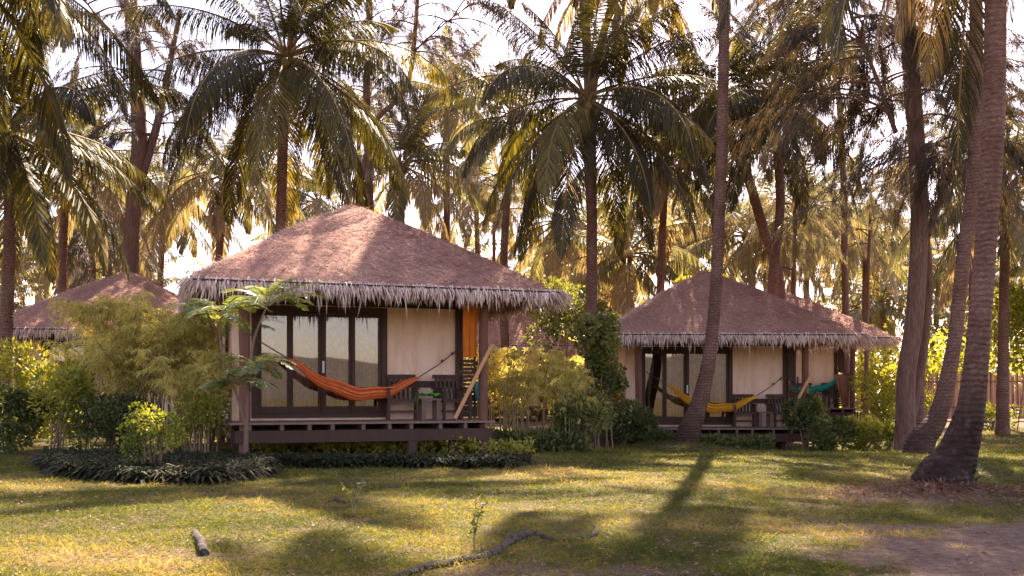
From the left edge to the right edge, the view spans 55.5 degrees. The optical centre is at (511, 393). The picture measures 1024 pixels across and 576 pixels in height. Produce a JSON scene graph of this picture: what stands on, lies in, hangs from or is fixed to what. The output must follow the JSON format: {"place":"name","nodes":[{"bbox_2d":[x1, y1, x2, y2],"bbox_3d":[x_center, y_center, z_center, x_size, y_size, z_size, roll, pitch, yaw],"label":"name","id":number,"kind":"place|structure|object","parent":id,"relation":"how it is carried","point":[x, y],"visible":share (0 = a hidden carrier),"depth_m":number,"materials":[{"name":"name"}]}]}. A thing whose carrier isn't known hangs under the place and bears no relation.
{"place":"outdoors","nodes":[
{"label":"outdoors","id":0,"kind":"place"},
{"bbox_2d":[0,427,1023,575],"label":"grass","id":1,"kind":"structure","parent":0,"point":[752,562],"depth_m":9.47,"materials":[{"name":"plant"}]},
{"bbox_2d":[0,394,1023,575],"bbox_3d":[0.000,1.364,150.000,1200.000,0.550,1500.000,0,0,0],"label":"ground","id":2,"kind":"structure","parent":0,"point":[902,545],"depth_m":8.89,"materials":[{"name":"plant"}]},
{"bbox_2d":[0,382,61,452],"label":"leafy shrub","id":3,"kind":"object","parent":2,"relation":"on","point":[16,404],"visible":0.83,"depth_m":19.43,"materials":[{"name":"green plant"}]},
{"bbox_2d":[0,337,82,445],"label":"leafy shrub","id":4,"kind":"object","parent":2,"relation":"on","point":[6,368],"visible":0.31,"depth_m":22.22,"materials":[{"name":"green plant"}]},
{"bbox_2d":[25,357,99,448],"bbox_3d":[-8.834,0.255,19.190,1.458,1.994,1.140,0,0,0],"label":"leafy shrub","id":5,"kind":"object","parent":2,"relation":"on","point":[76,375],"visible":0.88,"depth_m":19.05,"materials":[{"name":"green plant"}]},
{"bbox_2d":[0,100,168,362],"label":"coconut palm","id":6,"kind":"object","parent":2,"relation":"on","point":[63,229],"visible":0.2,"depth_m":33.87,"materials":[{"name":"green plant"}]},
{"bbox_2d":[0,0,177,184],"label":"coconut palm","id":7,"kind":"object","parent":2,"relation":"on","point":[63,29],"visible":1,"depth_m":21.00,"materials":[{"name":"green plant"}]},
{"bbox_2d":[17,169,171,290],"bbox_3d":[-16.726,-3.987,40.006,6.600,10.975,6.305,0,0,-27],"label":"casuarina tree","id":8,"kind":"object","parent":2,"relation":"on","point":[90,269],"visible":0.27,"depth_m":38.91,"materials":[{"name":"green plant"}]},
{"bbox_2d":[0,14,195,437],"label":"coconut palm","id":9,"kind":"object","parent":2,"relation":"on","point":[25,198],"visible":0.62,"depth_m":24.86,"materials":[{"name":"green plant"}]},
{"bbox_2d":[58,389,154,450],"bbox_3d":[-7.956,0.582,19.151,1.888,1.341,1.440,0,0,0],"label":"leafy shrub","id":10,"kind":"object","parent":2,"relation":"on","point":[118,407],"visible":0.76,"depth_m":18.92,"materials":[{"name":"green plant"}]},
{"bbox_2d":[39,183,176,285],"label":"coconut palm","id":11,"kind":"object","parent":2,"relation":"on","point":[108,262],"visible":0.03,"depth_m":51.80,"materials":[{"name":"green plant"}]},
{"bbox_2d":[13,271,216,431],"bbox_3d":[-12.821,-1.130,32.747,7.797,6.063,8.122,0,0,-8],"label":"thatched hut","id":12,"kind":"object","parent":2,"relation":"on","point":[32,322],"visible":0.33,"depth_m":30.83,"materials":[{"name":"brown wood"}]},
{"bbox_2d":[21,289,228,450],"bbox_3d":[-7.931,-0.449,20.422,4.425,3.378,3.573,0,0,-18],"label":"bamboo clump","id":13,"kind":"object","parent":2,"relation":"on","point":[142,327],"visible":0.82,"depth_m":20.11,"materials":[{"name":"green plant"}]},
{"bbox_2d":[0,0,276,273],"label":"casuarina tree","id":14,"kind":"object","parent":2,"relation":"on","point":[143,147],"visible":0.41,"depth_m":32.81,"materials":[{"name":"green plant"}]},
{"bbox_2d":[115,401,186,465],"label":"leafy shrub","id":15,"kind":"object","parent":2,"relation":"on","point":[138,416],"visible":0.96,"depth_m":13.79,"materials":[{"name":"green plant"}]},
{"bbox_2d":[26,445,285,485],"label":"border plants","id":16,"kind":"object","parent":2,"relation":"on","point":[197,467],"visible":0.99,"depth_m":13.69,"materials":[{"name":"green plant"}]},
{"bbox_2d":[74,140,242,286],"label":"coconut palm","id":17,"kind":"object","parent":2,"relation":"on","point":[182,243],"visible":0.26,"depth_m":45.26,"materials":[{"name":"green plant"}]},
{"bbox_2d":[124,347,257,452],"bbox_3d":[-6.196,0.192,18.616,2.401,2.124,1.932,0,0,0],"label":"bamboo clump","id":18,"kind":"object","parent":2,"relation":"on","point":[213,367],"visible":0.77,"depth_m":18.38,"materials":[{"name":"green plant"}]},
{"bbox_2d":[165,386,225,451],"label":"leafy shrub","id":19,"kind":"object","parent":2,"relation":"on","point":[199,408],"visible":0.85,"depth_m":18.30,"materials":[{"name":"green plant"}]},
{"bbox_2d":[191,528,209,555],"bbox_3d":[-2.457,1.168,7.666,0.089,0.087,1.159,0,0,-21],"label":"wood log","id":20,"kind":"object","parent":2,"relation":"on","point":[202,547],"visible":0.92,"depth_m":7.41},
{"bbox_2d":[186,339,232,452],"bbox_3d":[-5.921,0.065,19.615,0.930,2.367,1.038,0,0,29],"label":"leafy shrub","id":21,"kind":"object","parent":2,"relation":"on","point":[212,440],"visible":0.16,"depth_m":19.58,"materials":[{"name":"green plant"}]},
{"bbox_2d":[106,96,334,263],"bbox_3d":[-10.986,-5.013,37.816,7.525,13.048,7.917,0,0,0],"label":"coconut palm","id":22,"kind":"object","parent":2,"relation":"on","point":[187,185],"visible":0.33,"depth_m":37.49,"materials":[{"name":"green plant"}]},
{"bbox_2d":[167,278,323,453],"bbox_3d":[-4.423,-0.347,16.139,2.558,3.032,1.827,0,0,0],"label":"young tree","id":23,"kind":"object","parent":2,"relation":"on","point":[203,305],"visible":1,"depth_m":16.11,"materials":[{"name":"green plant"}]},
{"bbox_2d":[105,0,461,233],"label":"coconut palm","id":24,"kind":"object","parent":2,"relation":"on","point":[290,78],"visible":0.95,"depth_m":25.39,"materials":[{"name":"green plant"}]},
{"bbox_2d":[239,149,376,230],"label":"coconut palm","id":25,"kind":"object","parent":2,"relation":"on","point":[317,205],"visible":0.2,"depth_m":49.19,"materials":[{"name":"green plant"}]},
{"bbox_2d":[340,480,366,515],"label":"flower sprig","id":26,"kind":"object","parent":2,"relation":"on","point":[355,493],"visible":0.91,"depth_m":9.45,"materials":[{"name":"green plant"}]},
{"bbox_2d":[315,79,395,161],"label":"palm tree","id":27,"kind":"object","parent":2,"relation":"on","point":[359,146],"visible":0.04,"depth_m":59.43,"materials":[{"name":"green plant"}]},
{"bbox_2d":[259,0,454,211],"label":"casuarina tree","id":28,"kind":"object","parent":2,"relation":"on","point":[392,113],"visible":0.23,"depth_m":39.82,"materials":[{"name":"green plant"}]},
{"bbox_2d":[172,203,580,453],"bbox_3d":[-3.491,-1.230,21.719,7.797,6.063,8.122,0,0,-19],"label":"thatched hut","id":29,"kind":"object","parent":2,"relation":"on","point":[397,295],"visible":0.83,"depth_m":19.71,"materials":[{"name":"beige paint"}]},
{"bbox_2d":[258,311,290,412],"bbox_3d":[-4.810,-0.625,19.685,0.650,2.060,0.035,0,0,-19],"label":"sliding door","id":30,"kind":"structure","parent":29,"relation":"in","point":[287,409],"depth_m":19.70,"materials":[{"name":"brown wood"}]},
{"bbox_2d":[291,312,321,412],"bbox_3d":[-4.232,-0.625,19.925,0.650,2.060,0.035,0,0,-19],"label":"sliding door","id":31,"kind":"structure","parent":29,"relation":"in","point":[294,409],"depth_m":19.93,"materials":[{"name":"brown wood"}]},
{"bbox_2d":[321,313,350,412],"bbox_3d":[-3.622,-0.625,20.107,0.650,2.060,0.090,0,0,-19],"label":"sliding door","id":32,"kind":"structure","parent":29,"relation":"in","point":[325,409],"depth_m":20.07,"materials":[{"name":"brown wood"}]},
{"bbox_2d":[250,334,455,400],"bbox_3d":[-3.108,-0.517,19.509,4.695,1.346,0.430,0,0,-36],"label":"hammock","id":33,"kind":"object","parent":29,"relation":"hanging from","point":[346,390],"visible":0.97,"depth_m":19.28,"materials":[{"name":"orange fabric"}]},
{"bbox_2d":[351,313,381,412],"bbox_3d":[-3.031,-0.625,20.298,0.630,2.060,0.035,0,0,-19],"label":"sliding door","id":34,"kind":"structure","parent":29,"relation":"in","point":[354,409],"depth_m":20.28,"materials":[{"name":"brown wood"}]},
{"bbox_2d":[386,374,419,419],"bbox_3d":[-2.265,0.079,20.055,0.685,0.941,0.730,0,0,-11],"label":"armchair","id":35,"kind":"object","parent":29,"relation":"on","point":[414,393],"visible":0.89,"depth_m":20.23,"materials":[{"name":"brown wood"}]},
{"bbox_2d":[419,398,441,419],"bbox_3d":[-1.697,0.328,19.960,0.440,0.440,0.400,0,0,-19],"label":"side table","id":36,"kind":"object","parent":29,"relation":"on","point":[436,408],"visible":0.87,"depth_m":19.84,"materials":[{"name":"grey wood"}]},
{"bbox_2d":[431,375,473,419],"bbox_3d":[-1.253,0.079,20.383,0.685,0.941,0.730,0,0,-25],"label":"armchair","id":37,"kind":"object","parent":29,"relation":"on","point":[459,393],"visible":0.72,"depth_m":20.57,"materials":[{"name":"brown wood"}]},
{"bbox_2d":[463,305,476,357],"bbox_3d":[-0.850,-1.250,19.803,0.300,1.080,0.090,0,0,-19],"label":"towel","id":38,"kind":"object","parent":29,"relation":"hanging from","point":[470,333],"visible":0.98,"depth_m":19.80,"materials":[{"name":"fabric"}]},
{"bbox_2d":[453,345,492,419],"bbox_3d":[-0.781,-0.219,19.504,0.840,1.502,0.091,0,0,-19],"label":"bamboo pole","id":39,"kind":"object","parent":29,"relation":"on","point":[473,381],"visible":1,"depth_m":19.47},
{"bbox_2d":[250,429,535,453],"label":"undergrowth","id":40,"kind":"object","parent":2,"relation":"on","point":[433,445],"visible":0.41,"depth_m":19.54,"materials":[{"name":"green plant"}]},
{"bbox_2d":[307,93,490,241],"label":"coconut palm","id":41,"kind":"object","parent":2,"relation":"on","point":[423,160],"visible":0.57,"depth_m":41.06,"materials":[{"name":"green plant"}]},
{"bbox_2d":[263,450,535,468],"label":"border plants","id":42,"kind":"object","parent":2,"relation":"on","point":[382,460],"visible":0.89,"depth_m":15.61,"materials":[{"name":"green plant"}]},
{"bbox_2d":[311,0,546,200],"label":"casuarina tree","id":43,"kind":"object","parent":2,"relation":"on","point":[463,55],"visible":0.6,"depth_m":36.89,"materials":[{"name":"green plant"}]},
{"bbox_2d":[371,23,516,240],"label":"coconut palm","id":44,"kind":"object","parent":2,"relation":"on","point":[454,120],"visible":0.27,"depth_m":43.39,"materials":[{"name":"green plant"}]},
{"bbox_2d":[419,142,522,255],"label":"coconut palm","id":45,"kind":"object","parent":2,"relation":"on","point":[465,211],"visible":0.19,"depth_m":51.37,"materials":[{"name":"green plant"}]},
{"bbox_2d":[468,496,487,552],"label":"flower sprig","id":46,"kind":"object","parent":2,"relation":"on","point":[474,523],"visible":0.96,"depth_m":7.25,"materials":[{"name":"green plant"}]},
{"bbox_2d":[452,171,521,417],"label":"casuarina tree","id":47,"kind":"object","parent":2,"relation":"on","point":[483,185],"visible":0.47,"depth_m":47.91,"materials":[{"name":"green plant"}]},
{"bbox_2d":[393,520,599,575],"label":"fallen branch","id":48,"kind":"object","parent":2,"relation":"on","point":[511,539],"visible":0.72,"depth_m":7.17,"materials":[{"name":"wood"}]},
{"bbox_2d":[424,49,578,423],"bbox_3d":[0.464,-5.905,37.984,6.773,14.836,7.256,0,0,-19],"label":"coconut palm","id":49,"kind":"object","parent":2,"relation":"on","point":[470,129],"visible":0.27,"depth_m":37.80,"materials":[{"name":"green plant"}]},
{"bbox_2d":[463,343,548,429],"bbox_3d":[-0.635,-0.007,26.084,3.373,2.686,1.980,0,0,17],"label":"bamboo clump","id":50,"kind":"object","parent":2,"relation":"on","point":[493,366],"visible":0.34,"depth_m":25.91,"materials":[{"name":"green plant"}]},
{"bbox_2d":[0,194,1023,412],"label":"grove","id":51,"kind":"object","parent":2,"relation":"on","point":[881,312],"visible":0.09,"depth_m":60.22,"materials":[{"name":"green plant"}]},
{"bbox_2d":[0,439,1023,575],"bbox_3d":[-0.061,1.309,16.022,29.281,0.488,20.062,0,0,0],"label":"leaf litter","id":52,"kind":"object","parent":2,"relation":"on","point":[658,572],"visible":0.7,"depth_m":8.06,"materials":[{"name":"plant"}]},
{"bbox_2d":[488,348,548,432],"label":"bamboo clump","id":53,"kind":"object","parent":2,"relation":"on","point":[513,387],"visible":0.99,"depth_m":21.35,"materials":[{"name":"green plant"}]},
{"bbox_2d":[13,323,1023,416],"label":"undergrowth","id":54,"kind":"object","parent":2,"relation":"on","point":[875,360],"visible":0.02,"depth_m":50.13,"materials":[{"name":"green plant"}]},
{"bbox_2d":[463,312,577,420],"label":"clump","id":55,"kind":"object","parent":2,"relation":"on","point":[517,330],"visible":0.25,"depth_m":41.72,"materials":[{"name":"green plant"}]},
{"bbox_2d":[492,425,592,452],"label":"undergrowth","id":56,"kind":"object","parent":2,"relation":"on","point":[552,439],"visible":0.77,"depth_m":20.32,"materials":[{"name":"green plant"}]},
{"bbox_2d":[507,0,596,264],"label":"coconut palm","id":57,"kind":"object","parent":2,"relation":"on","point":[511,4],"visible":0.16,"depth_m":30.49,"materials":[{"name":"plant"}]},
{"bbox_2d":[520,349,591,433],"bbox_3d":[0.929,0.138,22.590,1.661,2.366,1.871,0,0,41],"label":"bamboo clump","id":58,"kind":"object","parent":2,"relation":"on","point":[551,364],"visible":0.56,"depth_m":22.35,"materials":[{"name":"green plant"}]},
{"bbox_2d":[476,168,643,403],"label":"coconut palm","id":59,"kind":"object","parent":2,"relation":"on","point":[553,262],"visible":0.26,"depth_m":45.86,"materials":[{"name":"green plant"}]},
{"bbox_2d":[522,275,621,368],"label":"broadleaf tree","id":60,"kind":"object","parent":2,"relation":"on","point":[602,306],"visible":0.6,"depth_m":35.72,"materials":[{"name":"green plant"}]},
{"bbox_2d":[547,369,609,451],"bbox_3d":[1.276,0.383,20.561,1.230,1.825,1.094,0,0,42],"label":"bamboo clump","id":61,"kind":"object","parent":2,"relation":"on","point":[576,382],"visible":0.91,"depth_m":20.54,"materials":[{"name":"green plant"}]},
{"bbox_2d":[413,0,749,442],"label":"coconut palm","id":62,"kind":"object","parent":2,"relation":"on","point":[552,140],"visible":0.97,"depth_m":27.25,"materials":[{"name":"green plant"}]},
{"bbox_2d":[548,386,618,451],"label":"leafy shrub","id":63,"kind":"object","parent":2,"relation":"on","point":[601,415],"visible":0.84,"depth_m":20.57,"materials":[{"name":"green plant"}]},
{"bbox_2d":[569,311,622,448],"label":"round leaf tree","id":64,"kind":"object","parent":2,"relation":"on","point":[595,332],"visible":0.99,"depth_m":22.40,"materials":[{"name":"green plant"}]},
{"bbox_2d":[583,361,629,448],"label":"round leaf tree","id":65,"kind":"object","parent":2,"relation":"on","point":[613,381],"visible":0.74,"depth_m":22.80,"materials":[{"name":"green plant"}]},
{"bbox_2d":[537,193,710,333],"bbox_3d":[4.679,-3.405,39.685,7.687,9.868,7.177,0,0,0],"label":"coconut palm","id":66,"kind":"object","parent":2,"relation":"on","point":[625,278],"visible":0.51,"depth_m":39.34,"materials":[{"name":"green plant"}]},
{"bbox_2d":[590,397,660,445],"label":"leafy shrub","id":67,"kind":"object","parent":2,"relation":"on","point":[634,426],"visible":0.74,"depth_m":25.02,"materials":[{"name":"green plant"}]},
{"bbox_2d":[518,0,768,90],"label":"coconut palm","id":68,"kind":"object","parent":2,"relation":"on","point":[679,27],"visible":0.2,"depth_m":35.93,"materials":[{"name":"green plant"}]},
{"bbox_2d":[581,99,745,293],"bbox_3d":[5.827,-4.816,36.987,6.419,12.738,7.560,0,0,0],"label":"coconut palm","id":69,"kind":"object","parent":2,"relation":"on","point":[662,198],"visible":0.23,"depth_m":36.86,"materials":[{"name":"green plant"}]},
{"bbox_2d":[604,167,740,287],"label":"coconut palm","id":70,"kind":"object","parent":2,"relation":"on","point":[679,217],"visible":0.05,"depth_m":48.93,"materials":[{"name":"green plant"}]},
{"bbox_2d":[674,0,729,442],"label":"coconut palm","id":71,"kind":"object","parent":2,"relation":"on","point":[689,428],"visible":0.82,"depth_m":24.47,"materials":[{"name":"brown plant"}]},
{"bbox_2d":[638,427,776,450],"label":"undergrowth","id":72,"kind":"object","parent":2,"relation":"on","point":[751,441],"visible":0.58,"depth_m":26.01,"materials":[{"name":"green plant"}]},
{"bbox_2d":[612,2,836,299],"bbox_3d":[7.469,-5.938,33.784,8.010,15.135,7.889,0,0,41],"label":"coconut palm","id":73,"kind":"object","parent":2,"relation":"on","point":[759,216],"visible":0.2,"depth_m":33.51,"materials":[{"name":"green plant"}]},
{"bbox_2d":[573,269,878,449],"bbox_3d":[6.015,-0.810,29.967,7.797,6.063,8.122,0,0,-2],"label":"thatched hut","id":74,"kind":"object","parent":2,"relation":"on","point":[763,336],"visible":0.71,"depth_m":28.35,"materials":[{"name":"brown wood"}]},
{"bbox_2d":[643,351,664,420],"bbox_3d":[4.140,-0.205,28.423,0.650,2.060,0.035,0,0,-2],"label":"sliding door","id":75,"kind":"structure","parent":74,"relation":"in","point":[662,418],"depth_m":28.41,"materials":[{"name":"brown wood"}]},
{"bbox_2d":[665,351,685,420],"bbox_3d":[4.769,-0.205,28.479,0.650,2.060,0.035,0,0,-2],"label":"sliding door","id":76,"kind":"structure","parent":74,"relation":"in","point":[666,352],"depth_m":28.46,"materials":[{"name":"brown wood"}]},
{"bbox_2d":[685,351,706,420],"bbox_3d":[5.399,-0.205,28.468,0.650,2.060,0.090,0,0,-2],"label":"sliding door","id":77,"kind":"structure","parent":74,"relation":"in","point":[687,352],"depth_m":28.47,"materials":[{"name":"brown wood"}]},
{"bbox_2d":[642,369,782,412],"bbox_3d":[5.715,-0.097,27.745,4.695,1.346,0.430,0,0,-18],"label":"hammock","id":78,"kind":"object","parent":74,"relation":"hanging from","point":[715,408],"visible":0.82,"depth_m":27.63,"materials":[{"name":"yellow fabric"}]},
{"bbox_2d":[707,351,728,420],"bbox_3d":[6.019,-0.205,28.472,0.630,2.060,0.035,0,0,-2],"label":"sliding door","id":79,"kind":"structure","parent":74,"relation":"in","point":[709,418],"depth_m":28.46,"materials":[{"name":"brown wood"}]},
{"bbox_2d":[732,394,757,426],"bbox_3d":[6.683,0.499,28.012,0.685,0.941,0.730,0,0,7],"label":"armchair","id":80,"kind":"object","parent":74,"relation":"on","point":[753,410],"visible":0.88,"depth_m":28.22,"materials":[{"name":"brown wood"}]},
{"bbox_2d":[765,394,795,426],"bbox_3d":[7.747,0.499,28.020,0.685,0.941,0.730,0,0,-8],"label":"armchair","id":81,"kind":"object","parent":74,"relation":"on","point":[771,407],"visible":0.63,"depth_m":28.27,"materials":[{"name":"brown wood"}]},
{"bbox_2d":[668,169,853,304],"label":"coconut palm","id":82,"kind":"object","parent":2,"relation":"on","point":[699,249],"visible":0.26,"depth_m":43.00,"materials":[{"name":"green plant"}]},
{"bbox_2d":[635,0,903,296],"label":"coconut palm","id":83,"kind":"object","parent":2,"relation":"on","point":[793,157],"visible":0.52,"depth_m":31.72,"materials":[{"name":"green plant"}]},
{"bbox_2d":[724,185,874,420],"bbox_3d":[11.164,-3.544,39.702,5.756,10.095,6.123,0,0,0],"label":"coconut palm","id":84,"kind":"object","parent":2,"relation":"on","point":[795,247],"visible":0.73,"depth_m":39.35,"materials":[{"name":"green plant"}]},
{"bbox_2d":[781,389,828,451],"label":"leafy shrub","id":85,"kind":"object","parent":2,"relation":"on","point":[808,409],"visible":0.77,"depth_m":25.59,"materials":[{"name":"green plant"}]},
{"bbox_2d":[703,0,942,407],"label":"casuarina tree","id":86,"kind":"object","parent":2,"relation":"on","point":[783,9],"visible":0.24,"depth_m":41.86,"materials":[{"name":"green plant"}]},
{"bbox_2d":[739,146,906,298],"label":"coconut palm","id":87,"kind":"object","parent":2,"relation":"on","point":[839,276],"visible":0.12,"depth_m":47.38,"materials":[{"name":"green plant"}]},
{"bbox_2d":[763,289,901,423],"bbox_3d":[10.432,-1.230,38.744,7.797,6.063,8.122,0,0,-1],"label":"thatched hut","id":88,"kind":"object","parent":2,"relation":"on","point":[823,369],"visible":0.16,"depth_m":37.18,"materials":[{"name":"brown wood"}]},
{"bbox_2d":[821,383,844,407],"bbox_3d":[12.147,0.079,36.782,0.685,0.941,0.730,0,0,-7],"label":"armchair","id":89,"kind":"object","parent":88,"relation":"on","point":[828,392],"visible":0.61,"depth_m":36.99,"materials":[{"name":"brown wood"}]},
{"bbox_2d":[834,374,849,405],"bbox_3d":[12.209,-0.115,35.983,0.630,1.170,0.090,0,0,-1],"label":"blanket","id":90,"kind":"object","parent":88,"relation":"hanging from","point":[843,384],"visible":0.99,"depth_m":35.98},
{"bbox_2d":[807,414,857,451],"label":"leafy shrub","id":91,"kind":"object","parent":2,"relation":"on","point":[825,440],"visible":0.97,"depth_m":24.77,"materials":[{"name":"green plant"}]},
{"bbox_2d":[672,0,1023,450],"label":"casuarina tree","id":92,"kind":"object","parent":2,"relation":"on","point":[913,354],"visible":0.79,"depth_m":23.33,"materials":[{"name":"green plant"}]},
{"bbox_2d":[699,476,1023,512],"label":"leaf mulch","id":93,"kind":"object","parent":2,"relation":"on","point":[943,486],"visible":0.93,"depth_m":11.18,"materials":[{"name":"plant"}]},
{"bbox_2d":[837,413,886,450],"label":"leafy shrub","id":94,"kind":"object","parent":2,"relation":"on","point":[862,440],"visible":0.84,"depth_m":24.85,"materials":[{"name":"green plant"}]},
{"bbox_2d":[716,0,1012,487],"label":"coconut palm","id":95,"kind":"object","parent":2,"relation":"on","point":[952,458],"visible":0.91,"depth_m":11.62,"materials":[{"name":"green plant"}]},
{"bbox_2d":[848,364,897,422],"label":"leafy shrub","id":96,"kind":"object","parent":2,"relation":"on","point":[885,392],"visible":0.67,"depth_m":33.83,"materials":[{"name":"green plant"}]},
{"bbox_2d":[809,156,940,415],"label":"coconut palm","id":97,"kind":"object","parent":2,"relation":"on","point":[879,213],"visible":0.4,"depth_m":43.91,"materials":[{"name":"green plant"}]},
{"bbox_2d":[817,197,935,414],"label":"coconut palm","id":98,"kind":"object","parent":2,"relation":"on","point":[882,264],"visible":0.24,"depth_m":51.66,"materials":[{"name":"green plant"}]},
{"bbox_2d":[875,419,894,449],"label":"leafy shrub","id":99,"kind":"object","parent":2,"relation":"on","point":[887,431],"visible":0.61,"depth_m":24.52,"materials":[{"name":"green plant"}]},
{"bbox_2d":[851,0,924,425],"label":"coconut palm","id":100,"kind":"object","parent":2,"relation":"on","point":[920,417],"visible":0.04,"depth_m":24.82,"materials":[{"name":"brown plant"}]},
{"bbox_2d":[834,0,1023,453],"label":"coconut palm","id":101,"kind":"object","parent":2,"relation":"on","point":[924,435],"visible":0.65,"depth_m":20.48,"materials":[{"name":"brown plant"}]},
{"bbox_2d":[857,113,1023,434],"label":"coconut palm","id":102,"kind":"object","parent":2,"relation":"on","point":[1006,275],"visible":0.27,"depth_m":29.88,"materials":[{"name":"green plant"}]},
{"bbox_2d":[858,28,1023,303],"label":"casuarina tree","id":103,"kind":"object","parent":2,"relation":"on","point":[1015,37],"visible":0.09,"depth_m":38.45,"materials":[{"name":"green plant"}]},
{"bbox_2d":[925,371,1023,419],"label":"reed fence","id":104,"kind":"object","parent":2,"relation":"on","point":[1014,392],"visible":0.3,"depth_m":41.99,"materials":[{"name":"brown wood"}]},
{"bbox_2d":[983,400,1023,429],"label":"leafy shrub","id":105,"kind":"object","parent":2,"relation":"on","point":[990,412],"visible":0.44,"depth_m":33.00,"materials":[{"name":"green plant"}]},
{"bbox_2d":[989,280,1023,430],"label":"broadleaf tree","id":106,"kind":"object","parent":2,"relation":"on","point":[1016,309],"visible":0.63,"depth_m":30.67,"materials":[{"name":"green plant"}]},
{"bbox_2d":[0,0,1023,394],"label":"sky","id":107,"kind":"structure","parent":0,"point":[495,52],"materials":[{"name":"white"}]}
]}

